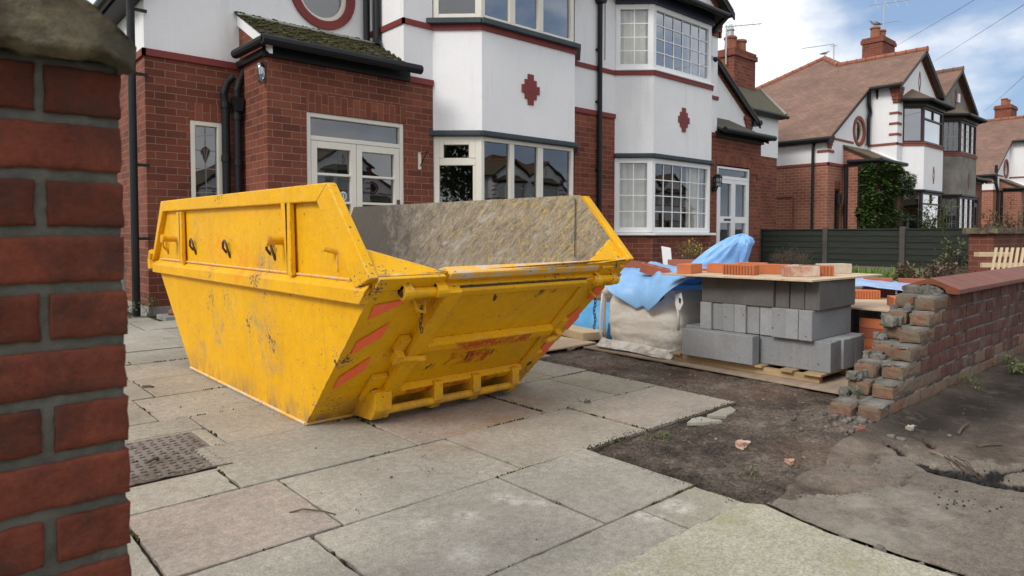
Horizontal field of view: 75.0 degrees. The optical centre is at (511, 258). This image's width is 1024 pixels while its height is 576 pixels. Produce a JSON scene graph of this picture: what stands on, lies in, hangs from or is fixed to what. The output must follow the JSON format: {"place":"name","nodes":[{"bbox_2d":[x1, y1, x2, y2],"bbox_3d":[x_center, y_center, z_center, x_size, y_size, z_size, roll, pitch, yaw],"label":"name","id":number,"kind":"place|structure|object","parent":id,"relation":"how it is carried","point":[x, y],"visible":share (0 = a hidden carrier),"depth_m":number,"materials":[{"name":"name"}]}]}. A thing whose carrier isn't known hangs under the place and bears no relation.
{"place":"outdoors","nodes":[
{"label":"outdoors","id":0,"kind":"place"},
{"bbox_2d":[124,316,963,575],"bbox_3d":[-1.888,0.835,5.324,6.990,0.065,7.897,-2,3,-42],"label":"flagstone paving","id":1,"kind":"structure","parent":0,"point":[181,526],"depth_m":2.66,"materials":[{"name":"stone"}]},
{"bbox_2d":[0,0,136,575],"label":"gate pier","id":2,"kind":"structure","parent":1,"relation":"on","point":[65,502],"depth_m":1.09,"materials":[{"name":"brick"}]},
{"bbox_2d":[137,294,157,316],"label":"weed","id":3,"kind":"object","parent":1,"relation":"on","point":[153,304],"visible":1,"depth_m":8.13,"materials":[{"name":"green plant"}]},
{"bbox_2d":[157,314,175,320],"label":"stone slab","id":4,"kind":"structure","parent":1,"relation":"on","point":[164,317],"depth_m":7.79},
{"bbox_2d":[125,429,232,487],"bbox_3d":[-1.681,0.917,2.925,0.802,0.057,0.725,-2,3,-42],"label":"manhole cover","id":5,"kind":"object","parent":1,"relation":"on","point":[169,463],"visible":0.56,"depth_m":3.00,"materials":[{"name":"metal"}]},
{"bbox_2d":[147,182,633,424],"bbox_3d":[-1.175,0.200,4.701,1.782,1.262,3.692,-2,3,-42],"label":"skip","id":6,"kind":"object","parent":1,"relation":"on","point":[310,304],"visible":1,"depth_m":3.76,"materials":[{"name":"metal"}]},
{"bbox_2d":[127,354,746,572],"bbox_3d":[-1.581,0.868,3.736,5.369,0.012,5.141,-2,3,-42],"label":"joint moss","id":7,"kind":"object","parent":1,"relation":"on","point":[134,535],"visible":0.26,"depth_m":3.29,"materials":[{"name":"plant"}]},
{"bbox_2d":[133,362,744,562],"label":"soil crumbs","id":8,"kind":"object","parent":1,"relation":"on","point":[724,494],"visible":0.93,"depth_m":3.07,"materials":[{"name":"soil"}]},
{"bbox_2d":[791,411,957,575],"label":"rubble","id":9,"kind":"object","parent":1,"relation":"on","point":[858,420],"visible":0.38,"depth_m":3.43,"materials":[{"name":"concrete"}]},
{"bbox_2d":[88,0,1023,118],"label":"sky","id":10,"kind":"structure","parent":0,"point":[992,60],"materials":[{"name":"white"}]},
{"bbox_2d":[599,503,953,575],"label":"pavement","id":11,"kind":"structure","parent":0,"point":[744,539],"depth_m":2.07,"materials":[{"name":"concrete"}]},
{"bbox_2d":[539,276,1023,533],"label":"garden soil","id":12,"kind":"structure","parent":0,"point":[698,454],"depth_m":3.37,"materials":[{"name":"soil"}]},
{"bbox_2d":[548,336,595,350],"bbox_3d":[-0.026,0.765,6.051,1.250,0.016,1.060,-2,3,-42],"label":"plywood sheet","id":13,"kind":"object","parent":12,"relation":"on","point":[561,342],"visible":0.2,"depth_m":5.97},
{"bbox_2d":[562,325,606,340],"bbox_3d":[0.640,0.711,6.458,0.260,0.075,0.600,-1,2,-26],"label":"timber offcut","id":14,"kind":"object","parent":13,"relation":"on","point":[581,333],"visible":0.6,"depth_m":6.24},
{"bbox_2d":[572,300,611,338],"bbox_3d":[0.771,0.586,7.026,0.904,0.331,1.250,-2,3,-42],"label":"wrapped bundle","id":15,"kind":"object","parent":12,"relation":"on","point":[586,318],"visible":0.15,"depth_m":6.55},
{"bbox_2d":[661,246,671,264],"bbox_3d":[1.629,0.034,6.994,0.127,0.329,0.018,0,2,-3],"label":"board offcut","id":16,"kind":"object","parent":12,"relation":"on","point":[666,253],"visible":0.51,"depth_m":6.98,"materials":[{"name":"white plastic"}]},
{"bbox_2d":[676,237,713,259],"bbox_3d":[3.393,0.051,12.362,0.687,0.912,0.856,1,2,16],"label":"shrub","id":17,"kind":"object","parent":12,"relation":"on","point":[692,250],"visible":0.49,"depth_m":12.35,"materials":[{"name":"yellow plant"}]},
{"bbox_2d":[687,417,721,425],"bbox_3d":[1.024,0.880,3.618,0.204,0.020,0.098,-1,2,-18],"label":"stone fragment","id":18,"kind":"object","parent":12,"relation":"on","point":[698,421],"visible":1,"depth_m":3.59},
{"bbox_2d":[583,345,853,393],"bbox_3d":[1.860,0.798,5.452,1.425,0.013,2.320,-2,3,-42],"label":"plywood sheet","id":19,"kind":"object","parent":12,"relation":"on","point":[832,383],"visible":0.24,"depth_m":4.71,"materials":[{"name":"wood"}]},
{"bbox_2d":[596,283,701,358],"bbox_3d":[1.366,0.499,5.840,1.026,0.563,0.883,-2,3,-42],"label":"bulk bag","id":20,"kind":"object","parent":19,"relation":"on","point":[655,331],"visible":0.62,"depth_m":5.49,"materials":[{"name":"fabric"}]},
{"bbox_2d":[605,261,706,311],"bbox_3d":[1.387,0.227,5.821,1.078,0.383,0.992,-2,3,-42],"label":"blue sheet","id":21,"kind":"object","parent":20,"relation":"on","point":[634,288],"visible":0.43,"depth_m":5.55,"materials":[{"name":"plastic"}]},
{"bbox_2d":[624,260,641,267],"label":"brick","id":22,"kind":"object","parent":21,"relation":"on","point":[633,264],"visible":0.48,"depth_m":5.88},
{"bbox_2d":[639,262,669,274],"bbox_3d":[1.200,0.098,5.599,0.235,0.073,0.112,15,12,15],"label":"brick","id":23,"kind":"object","parent":21,"relation":"on","point":[649,268],"visible":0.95,"depth_m":5.56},
{"bbox_2d":[668,259,693,265],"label":"brick","id":24,"kind":"object","parent":21,"relation":"on","point":[673,262],"visible":0.52,"depth_m":6.18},
{"bbox_2d":[682,233,754,282],"bbox_3d":[1.771,0.004,6.150,0.895,0.474,0.291,0,2,9],"label":"blue sheet","id":25,"kind":"object","parent":20,"relation":"on","point":[735,248],"visible":0.62,"depth_m":6.02,"materials":[{"name":"plastic"}]},
{"bbox_2d":[669,349,853,382],"bbox_3d":[1.971,0.771,5.118,0.900,0.063,1.185,-2,3,-42],"label":"pallet","id":26,"kind":"object","parent":19,"relation":"on","point":[793,373],"visible":0.38,"depth_m":4.71,"materials":[{"name":"brown wood"}]},
{"bbox_2d":[682,327,758,364],"bbox_3d":[1.538,0.642,4.946,0.100,0.205,0.585,-2,3,-41],"label":"concrete block","id":27,"kind":"object","parent":26,"relation":"on","point":[735,347],"depth_m":4.88,"materials":[{"name":"concrete"}]},
{"bbox_2d":[734,304,747,332],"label":"concrete block","id":28,"kind":"object","parent":27,"relation":"on","point":[740,318],"depth_m":4.86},
{"bbox_2d":[760,335,836,372],"bbox_3d":[1.983,0.653,4.640,0.100,0.205,0.500,-2,3,-42],"label":"concrete block","id":29,"kind":"object","parent":26,"relation":"on","point":[819,355],"depth_m":4.57,"materials":[{"name":"concrete"}]},
{"bbox_2d":[760,306,773,335],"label":"concrete block","id":30,"kind":"object","parent":29,"relation":"on","point":[765,320],"depth_m":4.73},
{"bbox_2d":[820,338,840,369],"bbox_3d":[2.050,0.650,4.719,0.100,0.205,0.500,-2,3,-41],"label":"concrete block","id":31,"kind":"object","parent":26,"relation":"on","point":[838,341],"depth_m":4.54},
{"bbox_2d":[828,337,849,368],"bbox_3d":[2.137,0.648,4.775,0.100,0.205,0.500,-2,3,-41],"label":"concrete block","id":32,"kind":"object","parent":26,"relation":"on","point":[845,342],"depth_m":4.58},
{"bbox_2d":[833,335,855,366],"bbox_3d":[2.213,0.646,4.843,0.100,0.205,0.500,-2,3,-42],"label":"concrete block","id":33,"kind":"object","parent":26,"relation":"on","point":[852,344],"depth_m":4.66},
{"bbox_2d":[841,334,860,362],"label":"concrete block","id":34,"kind":"object","parent":26,"relation":"on","point":[858,349],"depth_m":4.72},
{"bbox_2d":[845,332,863,358],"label":"concrete block","id":35,"kind":"object","parent":26,"relation":"on","point":[862,341],"depth_m":4.82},
{"bbox_2d":[747,305,759,334],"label":"concrete block","id":36,"kind":"object","parent":35,"relation":"on","point":[753,319],"depth_m":4.80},
{"bbox_2d":[771,307,787,337],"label":"concrete block","id":37,"kind":"object","parent":35,"relation":"on","point":[778,322],"depth_m":4.64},
{"bbox_2d":[775,280,790,307],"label":"concrete block","id":38,"kind":"object","parent":37,"relation":"on","point":[783,288],"depth_m":4.64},
{"bbox_2d":[785,308,802,339],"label":"concrete block","id":39,"kind":"object","parent":35,"relation":"on","point":[791,323],"depth_m":4.56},
{"bbox_2d":[790,281,804,309],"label":"concrete block","id":40,"kind":"object","parent":39,"relation":"on","point":[797,295],"depth_m":4.57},
{"bbox_2d":[798,305,850,340],"bbox_3d":[2.214,0.445,4.705,0.640,0.205,0.092,-2,3,-42],"label":"concrete block","id":41,"kind":"object","parent":35,"relation":"on","point":[814,325],"depth_m":4.58,"materials":[{"name":"concrete"}]},
{"bbox_2d":[805,278,854,310],"bbox_3d":[2.245,0.242,4.691,0.600,0.198,0.100,-2,3,-42],"label":"concrete block","id":42,"kind":"object","parent":41,"relation":"on","point":[823,295],"depth_m":4.56,"materials":[{"name":"concrete"}]},
{"bbox_2d":[707,406,735,418],"bbox_3d":[1.210,0.875,3.781,0.091,0.020,0.267,2,3,43],"label":"stone fragment","id":43,"kind":"object","parent":12,"relation":"on","point":[723,413],"visible":0.97,"depth_m":3.73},
{"bbox_2d":[735,439,750,449],"bbox_3d":[1.097,0.884,3.172,0.067,0.033,0.058,-2,3,-42],"label":"brick chip","id":44,"kind":"object","parent":12,"relation":"on","point":[741,444],"visible":1,"depth_m":3.16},
{"bbox_2d":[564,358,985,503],"bbox_3d":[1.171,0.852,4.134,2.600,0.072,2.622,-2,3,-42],"label":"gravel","id":45,"kind":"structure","parent":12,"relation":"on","point":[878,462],"depth_m":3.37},
{"bbox_2d":[766,244,814,264],"bbox_3d":[5.863,0.077,14.033,1.014,0.802,0.914,0,2,-4],"label":"dry shrub","id":46,"kind":"object","parent":12,"relation":"on","point":[781,261],"visible":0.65,"depth_m":13.98,"materials":[{"name":"brown plant"}]},
{"bbox_2d":[760,226,995,275],"bbox_3d":[7.769,-0.154,14.980,0.120,1.330,5.105,-2,3,-42],"label":"fence","id":47,"kind":"object","parent":12,"relation":"on","point":[885,248],"visible":0.52,"depth_m":14.82,"materials":[{"name":"wood"}]},
{"bbox_2d":[852,265,903,280],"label":"bulb plants","id":48,"kind":"object","parent":12,"relation":"on","point":[884,273],"visible":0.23,"depth_m":12.97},
{"bbox_2d":[889,259,963,280],"bbox_3d":[6.569,0.313,10.599,1.119,0.621,0.969,-2,3,-42],"label":"shrub","id":49,"kind":"object","parent":12,"relation":"on","point":[910,273],"visible":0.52,"depth_m":10.49,"materials":[{"name":"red plant"}]},
{"bbox_2d":[931,229,968,274],"bbox_3d":[8.705,-0.056,13.080,0.774,1.077,0.948,-2,3,-42],"label":"climbing rose","id":50,"kind":"object","parent":12,"relation":"on","point":[949,253],"visible":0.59,"depth_m":13.04,"materials":[{"name":"green plant"}]},
{"bbox_2d":[962,227,1023,272],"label":"garden wall","id":51,"kind":"structure","parent":12,"relation":"on","point":[989,239],"depth_m":11.35,"materials":[{"name":"brick"}]},
{"bbox_2d":[980,248,1023,269],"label":"slatted pallet","id":52,"kind":"object","parent":12,"relation":"on","point":[999,264],"visible":0.35,"depth_m":10.28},
{"bbox_2d":[974,252,1009,256],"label":"timber beam","id":53,"kind":"structure","parent":52,"relation":"on","point":[983,254],"depth_m":10.49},
{"bbox_2d":[993,353,1023,373],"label":"weed","id":54,"kind":"object","parent":12,"relation":"on","point":[1014,365],"visible":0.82,"depth_m":4.79,"materials":[{"name":"green plant"}]},
{"bbox_2d":[851,309,858,325],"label":"concrete block","id":55,"kind":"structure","parent":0,"point":[854,317],"depth_m":5.71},
{"bbox_2d":[851,293,896,311],"bbox_3d":[3.073,0.349,5.683,1.680,0.014,1.200,-2,3,-42],"label":"plywood sheet","id":56,"kind":"object","parent":55,"relation":"on","point":[880,304],"visible":0.04,"depth_m":5.14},
{"bbox_2d":[855,289,880,298],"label":"brick","id":57,"kind":"object","parent":56,"relation":"on","point":[866,294],"visible":0.8,"depth_m":5.65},
{"bbox_2d":[862,288,894,296],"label":"brick","id":58,"kind":"object","parent":56,"relation":"on","point":[885,292],"visible":0.28,"depth_m":5.81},
{"bbox_2d":[864,338,874,347],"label":"brick","id":59,"kind":"object","parent":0,"point":[868,342],"visible":0.1,"depth_m":5.01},
{"bbox_2d":[859,327,882,338],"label":"brick","id":60,"kind":"object","parent":59,"relation":"on","point":[867,332],"visible":0.23,"depth_m":5.00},
{"bbox_2d":[859,317,883,329],"bbox_3d":[2.750,0.486,5.000,0.112,0.073,0.235,-2,3,-38],"label":"brick","id":61,"kind":"object","parent":60,"relation":"on","point":[870,322],"visible":0.54,"depth_m":5.00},
{"bbox_2d":[859,310,880,317],"bbox_3d":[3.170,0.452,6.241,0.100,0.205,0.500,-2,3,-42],"label":"brick","id":62,"kind":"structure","parent":61,"relation":"on","point":[867,313],"depth_m":6.08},
{"bbox_2d":[767,352,1023,575],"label":"tarmac footway","id":63,"kind":"structure","parent":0,"point":[893,510],"depth_m":2.64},
{"bbox_2d":[944,455,983,479],"bbox_3d":[1.926,0.899,2.822,0.092,0.065,0.221,0,2,0],"label":"root tangle","id":64,"kind":"object","parent":63,"relation":"on","point":[956,462],"visible":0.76,"depth_m":2.83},
{"bbox_2d":[919,465,1023,511],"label":"asphalt crumbs","id":65,"kind":"object","parent":63,"relation":"on","point":[969,478],"visible":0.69,"depth_m":2.72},
{"label":"ground","id":66,"kind":"structure","parent":0,"visible":0},
{"bbox_2d":[93,0,595,316],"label":"house","id":67,"kind":"structure","parent":66,"relation":"on","point":[360,103],"depth_m":9.39,"materials":[{"name":"red brick"}]},
{"bbox_2d":[190,120,222,197],"bbox_3d":[-4.004,-1.060,8.727,0.395,1.450,0.080,-2,3,-42],"label":"window","id":68,"kind":"structure","parent":67,"relation":"in","point":[205,150],"depth_m":8.72,"materials":[{"name":"beige paint"}]},
{"bbox_2d":[292,0,354,29],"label":"round window","id":69,"kind":"structure","parent":67,"relation":"in","point":[345,12],"depth_m":9.76,"materials":[{"name":"red paint"}]},
{"bbox_2d":[317,151,336,183],"bbox_3d":[-2.805,-0.458,9.669,0.550,2.180,0.105,-2,3,-42],"label":"inner door","id":70,"kind":"structure","parent":67,"relation":"in","point":[326,161],"depth_m":9.67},
{"bbox_2d":[307,112,403,214],"bbox_3d":[-2.136,-0.637,9.179,1.470,2.573,0.140,-2,3,-42],"label":"porch door","id":71,"kind":"structure","parent":67,"relation":"in","point":[355,148],"depth_m":9.13,"materials":[{"name":"beige paint"}]},
{"bbox_2d":[433,136,480,202],"bbox_3d":[-0.814,-1.113,9.993,0.722,1.425,0.070,0,2,2],"label":"window","id":72,"kind":"structure","parent":67,"relation":"in","point":[474,143],"depth_m":9.95,"materials":[{"name":"beige paint"}]},
{"bbox_2d":[433,0,480,17],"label":"window","id":73,"kind":"structure","parent":67,"relation":"in","point":[436,14],"depth_m":9.87,"materials":[{"name":"beige paint"}]},
{"bbox_2d":[481,136,572,199],"bbox_3d":[0.268,-1.136,10.630,2.005,1.425,0.070,-2,3,-42],"label":"window","id":74,"kind":"structure","parent":67,"relation":"in","point":[539,147],"depth_m":10.60,"materials":[{"name":"beige paint"}]},
{"bbox_2d":[481,0,572,41],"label":"window","id":75,"kind":"structure","parent":67,"relation":"in","point":[510,3],"depth_m":10.64,"materials":[{"name":"beige paint"}]},
{"bbox_2d":[573,0,789,263],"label":"house","id":76,"kind":"structure","parent":66,"relation":"on","point":[687,118],"depth_m":13.51,"materials":[{"name":"paint"}]},
{"bbox_2d":[614,158,651,232],"bbox_3d":[2.316,-1.213,12.768,0.722,1.425,0.070,0,2,2],"label":"window","id":77,"kind":"structure","parent":76,"relation":"in","point":[648,228],"depth_m":12.74,"materials":[{"name":"white plastic"}]},
{"bbox_2d":[615,4,652,68],"bbox_3d":[2.316,-4.206,12.660,0.722,1.225,0.070,0,2,2],"label":"window","id":78,"kind":"structure","parent":76,"relation":"in","point":[618,7],"depth_m":12.63,"materials":[{"name":"white plastic"}]},
{"bbox_2d":[651,158,709,232],"bbox_3d":[3.399,-1.236,13.406,2.005,1.425,0.070,-2,3,-42],"label":"window","id":79,"kind":"structure","parent":76,"relation":"in","point":[663,162],"depth_m":13.41,"materials":[{"name":"white plastic"}]},
{"bbox_2d":[653,4,711,82],"bbox_3d":[3.399,-4.229,13.298,2.005,1.225,0.070,-2,3,-42],"label":"window","id":80,"kind":"structure","parent":76,"relation":"in","point":[656,8],"depth_m":13.29,"materials":[{"name":"white plastic"}]},
{"bbox_2d":[700,169,709,229],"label":"window","id":81,"kind":"structure","parent":76,"relation":"in","point":[702,193],"depth_m":14.56,"materials":[{"name":"white plastic"}]},
{"bbox_2d":[702,26,711,78],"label":"window","id":82,"kind":"structure","parent":76,"relation":"in","point":[704,34],"depth_m":14.40,"materials":[{"name":"white plastic"}]},
{"bbox_2d":[716,166,748,261],"bbox_3d":[5.161,-0.854,15.654,1.415,2.540,0.092,-2,3,-42],"label":"porch door","id":83,"kind":"structure","parent":76,"relation":"in","point":[732,181],"depth_m":15.60,"materials":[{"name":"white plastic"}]},
{"bbox_2d":[725,21,761,63],"bbox_3d":[6.650,-6.233,19.189,1.102,1.278,0.137,0,2,-5],"label":"tv aerial","id":84,"kind":"object","parent":76,"relation":"attached to","point":[726,26],"visible":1,"depth_m":19.15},
{"bbox_2d":[755,26,955,266],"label":"house","id":85,"kind":"structure","parent":66,"relation":"on","point":[878,102],"depth_m":22.67,"materials":[{"name":"brick"}]},
{"bbox_2d":[834,189,839,228],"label":"window","id":86,"kind":"structure","parent":85,"relation":"in","point":[837,190],"depth_m":21.62,"materials":[{"name":"black plastic"}]},
{"bbox_2d":[853,116,865,145],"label":"round window","id":87,"kind":"structure","parent":85,"relation":"in","point":[858,119],"depth_m":22.64,"materials":[{"name":"red paint"}]},
{"bbox_2d":[854,160,917,228],"bbox_3d":[12.288,-1.449,21.478,2.910,3.317,1.078,-1,2,-29],"label":"ivy","id":88,"kind":"object","parent":85,"relation":"attached to","point":[869,198],"visible":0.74,"depth_m":21.05,"materials":[{"name":"green plant"}]},
{"bbox_2d":[901,192,921,227],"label":"window","id":89,"kind":"structure","parent":85,"relation":"in","point":[920,193],"depth_m":22.77,"materials":[{"name":"black plastic"}]},
{"bbox_2d":[902,106,923,142],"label":"window","id":90,"kind":"structure","parent":85,"relation":"in","point":[904,107],"depth_m":22.68,"materials":[{"name":"black plastic"}]},
{"bbox_2d":[922,192,940,227],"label":"window","id":91,"kind":"structure","parent":85,"relation":"in","point":[926,196],"depth_m":23.42,"materials":[{"name":"white glass"}]},
{"bbox_2d":[923,106,942,146],"bbox_3d":[14.728,-4.590,23.342,2.005,1.225,0.070,-2,3,-42],"label":"window","id":92,"kind":"structure","parent":85,"relation":"in","point":[933,119],"depth_m":23.39,"materials":[{"name":"white glass"}]},
{"bbox_2d":[838,61,991,227],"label":"house","id":93,"kind":"structure","parent":66,"relation":"on","point":[962,182],"depth_m":26.16,"materials":[{"name":"brick"}]},
{"bbox_2d":[941,196,959,227],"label":"window","id":94,"kind":"structure","parent":93,"relation":"in","point":[957,211],"depth_m":25.55,"materials":[{"name":"glass"}]},
{"bbox_2d":[943,120,960,151],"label":"window","id":95,"kind":"structure","parent":93,"relation":"in","point":[959,128],"depth_m":25.46,"materials":[{"name":"black plastic"}]},
{"bbox_2d":[959,196,974,227],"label":"window","id":96,"kind":"structure","parent":93,"relation":"in","point":[966,204],"depth_m":26.29,"materials":[{"name":"white glass"}]},
{"bbox_2d":[961,120,975,155],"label":"window","id":97,"kind":"structure","parent":93,"relation":"in","point":[968,131],"depth_m":26.19,"materials":[{"name":"white glass"}]},
{"bbox_2d":[830,266,1023,422],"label":"garden wall","id":98,"kind":"structure","parent":66,"relation":"on","point":[938,335],"depth_m":4.13,"materials":[{"name":"brick"}]},
{"bbox_2d":[916,197,958,227],"bbox_3d":[14.100,-0.963,22.304,1.284,2.327,1.372,-1,2,-19],"label":"rose bush","id":99,"kind":"object","parent":66,"relation":"on","point":[935,219],"visible":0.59,"depth_m":22.23,"materials":[{"name":"green plant"}]},
{"bbox_2d":[981,205,1008,227],"bbox_3d":[21.632,-1.227,29.860,1.513,2.309,1.707,-2,3,-42],"label":"garden shrub","id":100,"kind":"object","parent":66,"relation":"on","point":[997,221],"visible":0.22,"depth_m":29.80,"materials":[{"name":"green plant"}]},
{"bbox_2d":[976,98,1023,227],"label":"house","id":101,"kind":"structure","parent":66,"relation":"on","point":[1000,149],"depth_m":35.33,"materials":[{"name":"brick"}]},
{"bbox_2d":[999,196,1023,227],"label":"garden shrub","id":102,"kind":"object","parent":66,"relation":"on","point":[1014,222],"visible":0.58,"depth_m":24.85,"materials":[{"name":"green plant"}]},
{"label":"brick","id":103,"kind":"object","parent":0,"visible":0},
{"bbox_2d":[863,277,892,281],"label":"brick","id":104,"kind":"object","parent":103,"relation":"on","point":[881,279],"visible":0.28,"depth_m":6.11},
{"bbox_2d":[855,278,910,290],"bbox_3d":[3.368,0.233,5.867,0.906,0.091,0.656,2,3,44],"label":"plastic sheet","id":105,"kind":"object","parent":104,"relation":"on","point":[895,285],"visible":0.41,"depth_m":5.89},
{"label":"concrete block","id":106,"kind":"object","parent":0,"visible":0},
{"bbox_2d":[700,301,712,328],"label":"concrete block","id":107,"kind":"object","parent":106,"relation":"on","point":[706,315],"depth_m":5.06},
{"bbox_2d":[702,277,775,306],"bbox_3d":[1.678,0.234,4.916,0.100,0.198,0.570,-2,3,-42],"label":"concrete block","id":108,"kind":"object","parent":107,"relation":"on","point":[753,292],"depth_m":4.86,"materials":[{"name":"concrete"}]},
{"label":"concrete block","id":109,"kind":"object","parent":107,"relation":"on","visible":0},
{"bbox_2d":[661,271,882,281],"bbox_3d":[1.972,0.121,5.086,1.150,0.014,1.180,-2,3,-42],"label":"plywood sheet","id":110,"kind":"object","parent":109,"relation":"on","point":[778,277],"visible":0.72,"depth_m":4.74,"materials":[{"name":"wood"}]},
{"bbox_2d":[677,263,701,273],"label":"brick","id":111,"kind":"object","parent":110,"relation":"on","point":[689,268],"visible":1,"depth_m":5.06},
{"bbox_2d":[707,263,740,272],"bbox_3d":[1.658,0.072,5.220,0.235,0.073,0.112,1,2,28],"label":"brick","id":112,"kind":"object","parent":110,"relation":"on","point":[714,267],"visible":0.64,"depth_m":5.19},
{"bbox_2d":[723,264,758,274],"bbox_3d":[1.702,0.082,4.958,0.235,0.073,0.112,2,3,40],"label":"brick","id":113,"kind":"object","parent":110,"relation":"on","point":[736,269],"visible":1,"depth_m":4.91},
{"bbox_2d":[759,264,789,273],"bbox_3d":[1.991,0.079,5.040,0.235,0.073,0.112,1,2,18],"label":"brick","id":114,"kind":"object","parent":110,"relation":"on","point":[769,268],"visible":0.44,"depth_m":5.00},
{"bbox_2d":[781,266,819,276],"bbox_3d":[2.055,0.089,4.750,0.235,0.073,0.112,0,2,8],"label":"brick","id":115,"kind":"object","parent":110,"relation":"on","point":[800,271],"visible":1,"depth_m":4.70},
{"bbox_2d":[804,265,833,275],"bbox_3d":[2.213,0.085,4.857,0.235,0.073,0.112,1,2,22],"label":"brick","id":116,"kind":"object","parent":110,"relation":"on","point":[826,270],"visible":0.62,"depth_m":4.79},
{"bbox_2d":[816,263,851,273],"bbox_3d":[2.478,0.075,5.139,0.235,0.073,0.112,0,2,-12],"label":"brick","id":117,"kind":"object","parent":110,"relation":"on","point":[840,268],"visible":0.7,"depth_m":5.09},
{"bbox_2d":[723,303,734,331],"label":"concrete block","id":118,"kind":"object","parent":106,"relation":"on","point":[728,317],"depth_m":4.93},
{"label":"concrete block","id":119,"kind":"object","parent":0,"visible":0},
{"bbox_2d":[713,302,722,329],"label":"concrete block","id":120,"kind":"object","parent":119,"relation":"on","point":[717,316],"depth_m":5.01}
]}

